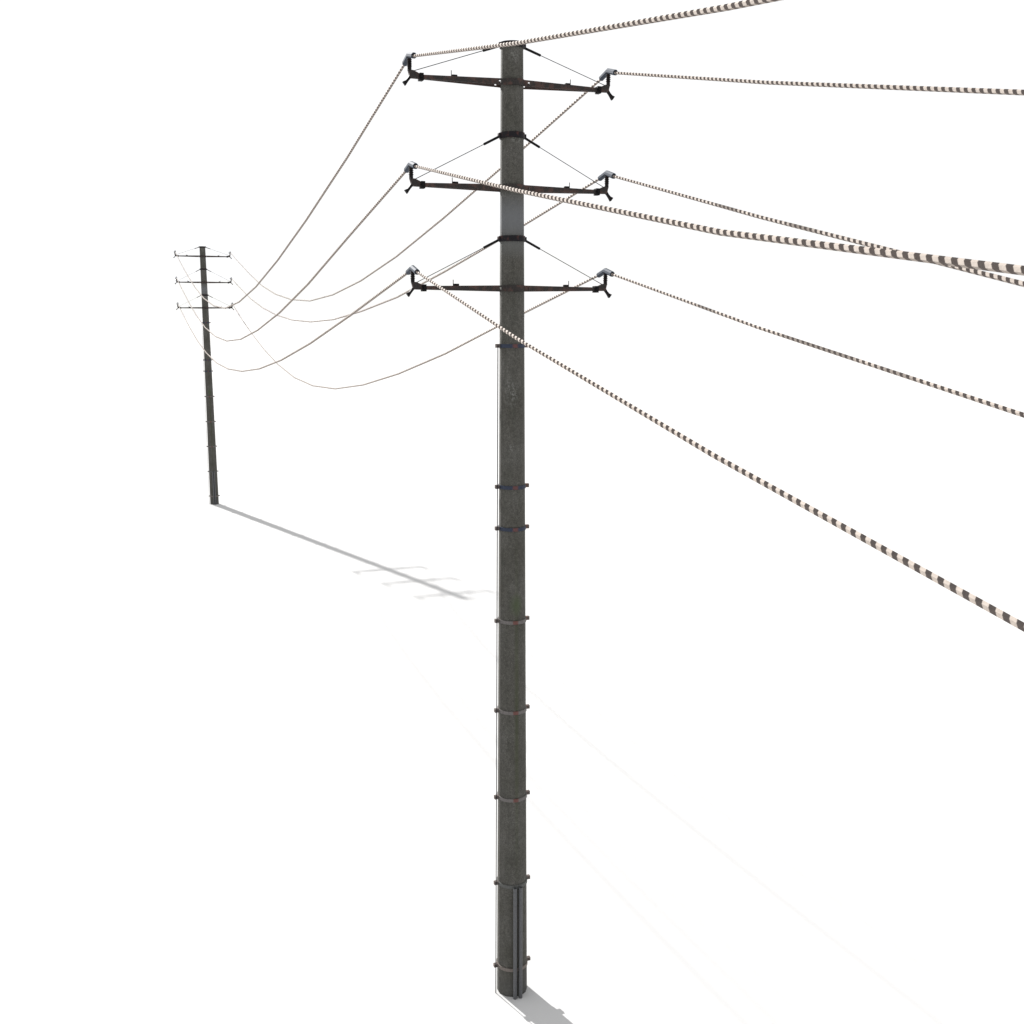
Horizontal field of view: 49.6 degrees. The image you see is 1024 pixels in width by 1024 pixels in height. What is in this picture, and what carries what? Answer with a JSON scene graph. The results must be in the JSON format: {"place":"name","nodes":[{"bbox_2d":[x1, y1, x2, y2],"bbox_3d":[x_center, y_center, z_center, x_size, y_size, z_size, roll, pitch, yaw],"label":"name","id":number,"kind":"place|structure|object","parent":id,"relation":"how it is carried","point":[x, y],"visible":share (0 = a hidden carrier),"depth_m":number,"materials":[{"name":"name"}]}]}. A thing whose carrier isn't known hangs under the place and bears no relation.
{"place":"outdoors","nodes":[
{"label":"outdoors","id":0,"kind":"place"},
{"bbox_2d":[0,318,1023,1023],"bbox_3d":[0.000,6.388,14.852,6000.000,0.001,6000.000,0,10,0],"label":"ground","id":1,"kind":"structure","parent":0,"point":[774,758],"depth_m":27.79,"materials":[{"name":"white"}]},
{"bbox_2d":[173,246,233,504],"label":"utility pole","id":2,"kind":"object","parent":1,"relation":"on","point":[211,446],"visible":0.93,"depth_m":51.65,"materials":[{"name":"grey concrete"}]},
{"bbox_2d":[402,40,617,999],"bbox_3d":[0.009,0.557,13.789,2.607,12.095,0.466,-4,11,-20],"label":"utility pole","id":3,"kind":"object","parent":1,"relation":"on","point":[510,883],"visible":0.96,"depth_m":13.52,"materials":[{"name":"concrete"}]},
{"bbox_2d":[175,65,404,308],"bbox_3d":[-8.255,-7.174,31.633,0.038,2.697,41.112,-4,11,-20],"label":"power line","id":4,"kind":"object","parent":3,"relation":"attached to","point":[344,161],"visible":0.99,"depth_m":17.36,"materials":[{"name":"metal"}]},
{"bbox_2d":[176,172,405,341],"bbox_3d":[-8.255,-6.140,31.817,0.038,2.457,41.112,-4,11,-20],"label":"power line","id":5,"kind":"object","parent":3,"relation":"attached to","point":[346,239],"visible":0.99,"depth_m":17.85,"materials":[{"name":"metal"}]},
{"bbox_2d":[178,273,406,371],"bbox_3d":[-8.255,-5.178,31.989,0.038,2.102,41.111,-4,11,-20],"label":"power line","id":6,"kind":"object","parent":3,"relation":"attached to","point":[359,308],"visible":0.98,"depth_m":18.45,"materials":[{"name":"metal"}]},
{"bbox_2d":[230,80,599,300],"bbox_3d":[-5.957,-7.428,32.433,0.038,2.477,41.112,-4,11,-20],"label":"power line","id":7,"kind":"object","parent":3,"relation":"attached to","point":[498,170],"visible":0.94,"depth_m":19.70,"materials":[{"name":"metal"}]},
{"bbox_2d":[233,276,596,388],"bbox_3d":[-5.957,-5.058,32.856,0.038,2.642,41.112,-4,11,-20],"label":"power line","id":8,"kind":"object","parent":3,"relation":"attached to","point":[526,311],"visible":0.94,"depth_m":20.73,"materials":[{"name":"metal"}]},
{"bbox_2d":[231,179,598,321],"bbox_3d":[-5.957,-6.552,32.589,0.038,1.917,41.111,-4,11,-20],"label":"power line","id":9,"kind":"object","parent":3,"relation":"attached to","point":[526,223],"visible":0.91,"depth_m":20.04,"materials":[{"name":"metal"}]},
{"bbox_2d":[412,0,780,56],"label":"power line","id":10,"kind":"object","parent":3,"relation":"attached to","point":[710,10],"visible":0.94,"depth_m":7.41,"materials":[{"name":"metal"}]},
{"bbox_2d":[414,165,1023,275],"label":"power line","id":11,"kind":"object","parent":3,"relation":"attached to","point":[960,262],"visible":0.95,"depth_m":5.76,"materials":[{"name":"metal"}]},
{"bbox_2d":[415,270,1023,631],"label":"power line","id":12,"kind":"object","parent":3,"relation":"attached to","point":[974,599],"visible":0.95,"depth_m":5.91,"materials":[{"name":"metal"}]},
{"bbox_2d":[611,273,1023,417],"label":"power line","id":13,"kind":"object","parent":3,"relation":"attached to","point":[964,395],"visible":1,"depth_m":9.20,"materials":[{"name":"metal"}]},
{"bbox_2d":[612,175,1023,286],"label":"power line","id":14,"kind":"object","parent":3,"relation":"attached to","point":[967,270],"visible":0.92,"depth_m":9.60,"materials":[{"name":"metal"}]},
{"bbox_2d":[614,71,1023,95],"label":"power line","id":15,"kind":"object","parent":3,"relation":"attached to","point":[937,89],"visible":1,"depth_m":8.98,"materials":[{"name":"metal"}]},
{"bbox_2d":[0,0,1023,317],"label":"sky","id":16,"kind":"structure","parent":0,"point":[134,133],"materials":[{"name":"white"}]}
]}

